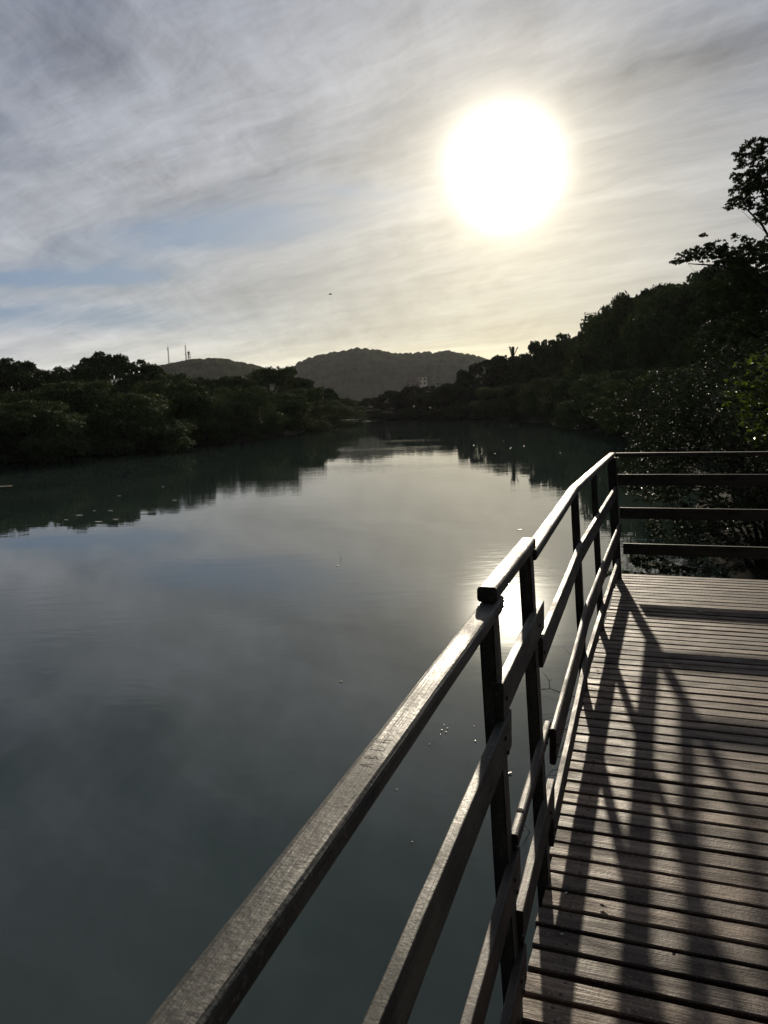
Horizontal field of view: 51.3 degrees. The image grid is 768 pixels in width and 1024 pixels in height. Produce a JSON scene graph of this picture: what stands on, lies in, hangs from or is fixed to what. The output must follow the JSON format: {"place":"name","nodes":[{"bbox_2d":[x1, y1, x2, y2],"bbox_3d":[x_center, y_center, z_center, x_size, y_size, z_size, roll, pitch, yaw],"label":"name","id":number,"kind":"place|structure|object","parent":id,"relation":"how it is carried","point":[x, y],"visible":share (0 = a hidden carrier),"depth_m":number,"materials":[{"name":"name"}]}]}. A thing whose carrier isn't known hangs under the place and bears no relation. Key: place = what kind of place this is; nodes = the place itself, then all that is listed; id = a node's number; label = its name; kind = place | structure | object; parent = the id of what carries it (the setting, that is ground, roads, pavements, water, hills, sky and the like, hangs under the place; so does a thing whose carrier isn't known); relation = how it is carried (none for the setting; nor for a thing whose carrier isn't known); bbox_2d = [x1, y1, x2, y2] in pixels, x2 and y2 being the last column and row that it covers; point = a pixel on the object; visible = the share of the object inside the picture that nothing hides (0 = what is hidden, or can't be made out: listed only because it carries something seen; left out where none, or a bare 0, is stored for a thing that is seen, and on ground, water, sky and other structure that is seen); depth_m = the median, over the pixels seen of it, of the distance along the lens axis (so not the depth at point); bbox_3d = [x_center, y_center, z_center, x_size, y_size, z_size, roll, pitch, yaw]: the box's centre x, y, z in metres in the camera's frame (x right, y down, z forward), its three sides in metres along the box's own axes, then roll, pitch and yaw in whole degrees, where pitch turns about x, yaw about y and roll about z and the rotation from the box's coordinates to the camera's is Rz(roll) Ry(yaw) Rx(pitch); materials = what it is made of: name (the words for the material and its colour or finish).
{"place":"outdoors","nodes":[
{"label":"outdoors","id":0,"kind":"place"},
{"bbox_2d":[139,358,277,390],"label":"hill","id":1,"kind":"structure","parent":0,"point":[212,368],"depth_m":614.35,"materials":[{"name":"green plant"}]},
{"bbox_2d":[353,405,369,419],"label":"mangrove tree","id":2,"kind":"object","parent":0,"point":[367,416],"visible":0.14,"depth_m":122.99,"materials":[{"name":"green plant"}]},
{"bbox_2d":[0,419,729,1023],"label":"water","id":3,"kind":"structure","parent":0,"point":[190,725],"depth_m":8.08,"materials":[{"name":"grey liquid"}]},
{"bbox_2d":[541,653,574,701],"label":"dead branch","id":4,"kind":"object","parent":3,"relation":"in","point":[551,688],"visible":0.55,"depth_m":7.25,"materials":[{"name":"brown wood"}]},
{"bbox_2d":[522,574,767,1023],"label":"wooden deck","id":5,"kind":"structure","parent":3,"relation":"in","point":[659,849],"depth_m":2.94,"materials":[{"name":"brown wood"}]},
{"bbox_2d":[146,452,620,1023],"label":"wooden railing","id":6,"kind":"object","parent":5,"relation":"attached to","point":[220,976],"visible":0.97,"depth_m":1.62,"materials":[{"name":"brown wood"}]},
{"bbox_2d":[608,451,767,588],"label":"wooden railing","id":7,"kind":"object","parent":5,"relation":"attached to","point":[697,513],"visible":0.96,"depth_m":6.59,"materials":[{"name":"brown wood"}]},
{"bbox_2d":[0,406,767,579],"bbox_3d":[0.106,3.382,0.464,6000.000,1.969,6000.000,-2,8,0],"label":"ground","id":8,"kind":"structure","parent":0,"point":[751,573],"depth_m":51.36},
{"bbox_2d":[0,363,24,399],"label":"mangrove tree","id":9,"kind":"object","parent":8,"relation":"on","point":[9,387],"visible":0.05,"depth_m":68.62,"materials":[{"name":"green plant"}]},
{"bbox_2d":[0,357,59,409],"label":"mangrove tree","id":10,"kind":"object","parent":8,"relation":"on","point":[24,370],"visible":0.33,"depth_m":67.54,"materials":[{"name":"green plant"}]},
{"bbox_2d":[0,409,70,465],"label":"mangrove bush","id":11,"kind":"object","parent":8,"relation":"on","point":[13,452],"visible":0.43,"depth_m":44.15,"materials":[{"name":"green plant"}]},
{"bbox_2d":[18,368,65,397],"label":"mangrove tree","id":12,"kind":"object","parent":8,"relation":"on","point":[47,375],"visible":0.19,"depth_m":70.09,"materials":[{"name":"green plant"}]},
{"bbox_2d":[0,399,90,463],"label":"mangrove bush","id":13,"kind":"object","parent":8,"relation":"on","point":[39,412],"visible":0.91,"depth_m":43.53,"materials":[{"name":"green plant"}]},
{"bbox_2d":[0,379,145,456],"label":"mangrove bush","id":14,"kind":"object","parent":8,"relation":"on","point":[74,391],"visible":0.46,"depth_m":50.41,"materials":[{"name":"green plant"}]},
{"bbox_2d":[53,363,116,409],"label":"mangrove tree","id":15,"kind":"object","parent":8,"relation":"on","point":[77,372],"visible":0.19,"depth_m":72.36,"materials":[{"name":"green plant"}]},
{"bbox_2d":[78,351,144,409],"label":"mangrove tree","id":16,"kind":"object","parent":8,"relation":"on","point":[99,360],"visible":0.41,"depth_m":74.78,"materials":[{"name":"green plant"}]},
{"bbox_2d":[48,392,196,455],"bbox_3d":[-16.795,-5.847,53.091,9.605,4.428,9.196,-1,8,5],"label":"mangrove bush","id":17,"kind":"object","parent":8,"relation":"on","point":[165,435],"visible":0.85,"depth_m":51.18,"materials":[{"name":"green plant"}]},
{"bbox_2d":[110,359,171,413],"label":"mangrove tree","id":18,"kind":"object","parent":8,"relation":"on","point":[149,370],"visible":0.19,"depth_m":78.67,"materials":[{"name":"green plant"}]},
{"bbox_2d":[115,378,223,446],"bbox_3d":[-16.330,-7.306,60.431,8.051,5.464,8.013,-7,9,-34],"label":"mangrove bush","id":19,"kind":"object","parent":8,"relation":"on","point":[204,398],"visible":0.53,"depth_m":59.29,"materials":[{"name":"green plant"}]},
{"bbox_2d":[143,373,198,414],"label":"mangrove tree","id":20,"kind":"object","parent":8,"relation":"on","point":[179,377],"visible":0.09,"depth_m":81.97,"materials":[{"name":"green plant"}]},
{"bbox_2d":[174,377,215,413],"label":"mangrove tree","id":21,"kind":"object","parent":8,"relation":"on","point":[208,382],"visible":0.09,"depth_m":83.74,"materials":[{"name":"green plant"}]},
{"bbox_2d":[169,396,265,442],"bbox_3d":[-13.459,-7.182,62.982,8.487,4.146,8.057,-4,8,-14],"label":"mangrove bush","id":22,"kind":"object","parent":8,"relation":"on","point":[222,413],"visible":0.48,"depth_m":61.99,"materials":[{"name":"green plant"}]},
{"bbox_2d":[213,376,250,412],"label":"mangrove tree","id":23,"kind":"object","parent":8,"relation":"on","point":[228,382],"visible":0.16,"depth_m":88.22,"materials":[{"name":"green plant"}]},
{"bbox_2d":[200,384,289,439],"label":"mangrove bush","id":24,"kind":"object","parent":8,"relation":"on","point":[260,401],"visible":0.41,"depth_m":66.61,"materials":[{"name":"green plant"}]},
{"bbox_2d":[230,366,314,427],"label":"mangrove tree","id":25,"kind":"object","parent":8,"relation":"on","point":[280,377],"visible":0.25,"depth_m":92.17,"materials":[{"name":"green plant"}]},
{"bbox_2d":[236,391,318,434],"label":"mangrove bush","id":26,"kind":"object","parent":8,"relation":"on","point":[294,407],"visible":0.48,"depth_m":75.37,"materials":[{"name":"green plant"}]},
{"bbox_2d":[276,377,322,403],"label":"mangrove tree","id":27,"kind":"object","parent":8,"relation":"on","point":[303,383],"visible":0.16,"depth_m":98.97,"materials":[{"name":"green plant"}]},
{"bbox_2d":[262,387,340,430],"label":"mangrove bush","id":28,"kind":"object","parent":8,"relation":"on","point":[317,409],"visible":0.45,"depth_m":85.55,"materials":[{"name":"green plant"}]},
{"bbox_2d":[318,386,341,419],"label":"mangrove tree","id":29,"kind":"object","parent":8,"relation":"on","point":[328,394],"visible":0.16,"depth_m":107.35,"materials":[{"name":"green plant"}]},
{"bbox_2d":[309,399,354,425],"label":"mangrove bush","id":30,"kind":"object","parent":8,"relation":"on","point":[342,407],"visible":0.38,"depth_m":99.54,"materials":[{"name":"green plant"}]},
{"bbox_2d":[328,414,358,424],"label":"undergrowth bush","id":31,"kind":"object","parent":8,"relation":"on","point":[349,421],"visible":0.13,"depth_m":103.32,"materials":[{"name":"green plant"}]},
{"bbox_2d":[339,398,365,417],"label":"mangrove tree","id":32,"kind":"object","parent":8,"relation":"on","point":[348,402],"visible":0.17,"depth_m":115.67,"materials":[{"name":"green plant"}]},
{"bbox_2d":[340,406,365,422],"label":"mangrove bush","id":33,"kind":"object","parent":8,"relation":"on","point":[359,416],"visible":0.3,"depth_m":110.27,"materials":[{"name":"green plant"}]},
{"bbox_2d":[356,397,389,409],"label":"distant tree","id":34,"kind":"object","parent":8,"relation":"on","point":[367,402],"visible":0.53,"depth_m":144.75,"materials":[{"name":"green plant"}]},
{"bbox_2d":[366,409,396,419],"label":"distant bush","id":35,"kind":"object","parent":8,"relation":"on","point":[373,413],"visible":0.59,"depth_m":128.78,"materials":[{"name":"green plant"}]},
{"bbox_2d":[375,391,414,409],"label":"distant tree","id":36,"kind":"object","parent":8,"relation":"on","point":[382,398],"visible":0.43,"depth_m":142.48,"materials":[{"name":"green plant"}]},
{"bbox_2d":[383,385,428,410],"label":"distant tree","id":37,"kind":"object","parent":8,"relation":"on","point":[403,397],"visible":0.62,"depth_m":138.60,"materials":[{"name":"green plant"}]},
{"bbox_2d":[406,380,419,391],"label":"house","id":38,"kind":"structure","parent":8,"relation":"on","point":[409,383],"depth_m":509.82,"materials":[{"name":"paint"}]},
{"bbox_2d":[418,375,426,387],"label":"house","id":39,"kind":"structure","parent":8,"relation":"on","point":[422,379],"depth_m":529.02,"materials":[{"name":"paint"}]},
{"bbox_2d":[410,386,458,410],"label":"distant tree","id":40,"kind":"object","parent":8,"relation":"on","point":[420,402],"visible":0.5,"depth_m":132.04,"materials":[{"name":"green plant"}]},
{"bbox_2d":[434,379,440,388],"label":"house","id":41,"kind":"structure","parent":8,"relation":"on","point":[437,382],"depth_m":509.01,"materials":[{"name":"paint"}]},
{"bbox_2d":[426,382,472,414],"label":"distant tree","id":42,"kind":"object","parent":8,"relation":"on","point":[456,392],"visible":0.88,"depth_m":124.79,"materials":[{"name":"green plant"}]},
{"bbox_2d":[450,368,497,404],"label":"river tree","id":43,"kind":"object","parent":8,"relation":"on","point":[464,379],"visible":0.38,"depth_m":134.09,"materials":[{"name":"green plant"}]},
{"bbox_2d":[468,355,515,398],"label":"river tree","id":44,"kind":"object","parent":8,"relation":"on","point":[496,368],"visible":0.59,"depth_m":134.49,"materials":[{"name":"green plant"}]},
{"bbox_2d":[468,387,517,418],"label":"mangrove bush","id":45,"kind":"object","parent":8,"relation":"on","point":[484,393],"visible":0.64,"depth_m":112.14,"materials":[{"name":"green plant"}]},
{"bbox_2d":[485,383,541,418],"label":"mangrove bush","id":46,"kind":"object","parent":8,"relation":"on","point":[510,391],"visible":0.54,"depth_m":104.64,"materials":[{"name":"green plant"}]},
{"bbox_2d":[509,346,517,383],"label":"palm tree","id":47,"kind":"object","parent":8,"relation":"on","point":[512,352],"visible":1,"depth_m":129.97,"materials":[{"name":"green plant"}]},
{"bbox_2d":[499,354,536,403],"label":"river tree","id":48,"kind":"object","parent":8,"relation":"on","point":[509,363],"visible":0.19,"depth_m":132.86,"materials":[{"name":"green plant"}]},
{"bbox_2d":[511,339,553,400],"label":"river tree","id":49,"kind":"object","parent":8,"relation":"on","point":[537,350],"visible":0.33,"depth_m":128.86,"materials":[{"name":"green plant"}]},
{"bbox_2d":[515,377,577,421],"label":"mangrove bush","id":50,"kind":"object","parent":8,"relation":"on","point":[532,405],"visible":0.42,"depth_m":92.05,"materials":[{"name":"green plant"}]},
{"bbox_2d":[541,332,575,390],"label":"river tree","id":51,"kind":"object","parent":8,"relation":"on","point":[556,355],"visible":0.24,"depth_m":119.48,"materials":[{"name":"green plant"}]},
{"bbox_2d":[552,329,586,384],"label":"river tree","id":52,"kind":"object","parent":8,"relation":"on","point":[561,366],"visible":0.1,"depth_m":110.21,"materials":[{"name":"green plant"}]},
{"bbox_2d":[543,375,600,421],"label":"mangrove bush","id":53,"kind":"object","parent":8,"relation":"on","point":[558,393],"visible":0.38,"depth_m":79.86,"materials":[{"name":"green plant"}]},
{"bbox_2d":[550,370,631,428],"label":"mangrove bush","id":54,"kind":"object","parent":8,"relation":"on","point":[575,417],"visible":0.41,"depth_m":68.35,"materials":[{"name":"green plant"}]},
{"bbox_2d":[582,319,600,371],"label":"river tree","id":55,"kind":"object","parent":8,"relation":"on","point":[591,356],"visible":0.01,"depth_m":103.52,"materials":[{"name":"green plant"}]},
{"bbox_2d":[565,311,622,397],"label":"river tree","id":56,"kind":"object","parent":8,"relation":"on","point":[584,360],"visible":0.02,"depth_m":100.13,"materials":[{"name":"green plant"}]},
{"bbox_2d":[563,288,652,399],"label":"river tree","id":57,"kind":"object","parent":8,"relation":"on","point":[623,306],"visible":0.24,"depth_m":90.14,"materials":[{"name":"green plant"}]},
{"bbox_2d":[593,294,638,382],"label":"river tree","id":58,"kind":"object","parent":8,"relation":"on","point":[597,362],"visible":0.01,"depth_m":93.75,"materials":[{"name":"green plant"}]},
{"bbox_2d":[579,369,654,434],"bbox_3d":[17.857,-7.621,56.333,6.731,4.934,7.114,-2,8,-4],"label":"mangrove bush","id":59,"kind":"object","parent":8,"relation":"on","point":[622,375],"visible":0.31,"depth_m":56.61,"materials":[{"name":"green plant"}]},
{"bbox_2d":[588,366,690,436],"bbox_3d":[15.903,-6.178,47.080,7.821,4.663,7.425,-1,8,6],"label":"mangrove bush","id":60,"kind":"object","parent":8,"relation":"on","point":[617,418],"visible":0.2,"depth_m":46.51,"materials":[{"name":"green plant"}]},
{"bbox_2d":[601,282,680,374],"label":"river tree","id":61,"kind":"object","parent":8,"relation":"on","point":[617,362],"visible":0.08,"depth_m":81.48,"materials":[{"name":"green plant"}]},
{"bbox_2d":[637,363,708,444],"bbox_3d":[15.874,-5.348,41.202,5.707,4.609,7.067,0,8,11],"label":"mangrove bush","id":62,"kind":"object","parent":8,"relation":"on","point":[652,419],"visible":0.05,"depth_m":40.39,"materials":[{"name":"green plant"}]},
{"bbox_2d":[619,281,755,374],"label":"river tree","id":63,"kind":"object","parent":8,"relation":"on","point":[656,328],"visible":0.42,"depth_m":70.24,"materials":[{"name":"green plant"}]},
{"bbox_2d":[616,317,767,508],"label":"glossy bush","id":64,"kind":"object","parent":8,"relation":"on","point":[761,346],"visible":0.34,"depth_m":17.95,"materials":[{"name":"green plant"}]},
{"bbox_2d":[617,353,767,577],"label":"glossy bush","id":65,"kind":"object","parent":8,"relation":"on","point":[704,428],"visible":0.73,"depth_m":11.89,"materials":[{"name":"green plant"}]},
{"bbox_2d":[650,357,738,449],"bbox_3d":[15.289,-4.451,34.616,7.200,4.669,7.166,-9,11,-43],"label":"mangrove bush","id":66,"kind":"object","parent":8,"relation":"on","point":[693,375],"visible":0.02,"depth_m":34.55,"materials":[{"name":"green plant"}]},
{"bbox_2d":[651,272,763,366],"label":"river tree","id":67,"kind":"object","parent":8,"relation":"on","point":[689,279],"visible":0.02,"depth_m":76.62,"materials":[{"name":"green plant"}]},
{"bbox_2d":[669,136,767,395],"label":"tall tree","id":68,"kind":"object","parent":8,"relation":"on","point":[754,254],"visible":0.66,"depth_m":22.84,"materials":[{"name":"green plant"}]},
{"bbox_2d":[674,259,767,357],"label":"river tree","id":69,"kind":"object","parent":8,"relation":"on","point":[709,273],"visible":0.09,"depth_m":70.35,"materials":[{"name":"green plant"}]},
{"bbox_2d":[696,359,766,450],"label":"mangrove bush","id":70,"kind":"object","parent":8,"relation":"on","point":[730,419],"visible":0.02,"depth_m":28.32,"materials":[{"name":"green plant"}]},
{"bbox_2d":[721,349,767,447],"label":"young bush","id":71,"kind":"object","parent":8,"relation":"on","point":[746,408],"visible":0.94,"depth_m":10.58,"materials":[{"name":"green plant"}]},
{"bbox_2d":[0,0,767,389],"label":"sky","id":72,"kind":"structure","parent":0,"point":[481,178],"materials":[{"name":"grey"}]},
{"bbox_2d":[288,347,497,402],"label":"hill","id":73,"kind":"structure","parent":0,"point":[358,374],"depth_m":818.24,"materials":[{"name":"green plant"}]},
{"bbox_2d":[606,554,704,577],"bbox_3d":[2.949,0.661,8.909,1.803,0.387,0.666,-5,9,-24],"label":"leafy shoot","id":74,"kind":"object","parent":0,"point":[635,560],"visible":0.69,"depth_m":9.00,"materials":[{"name":"green plant"}]}
]}

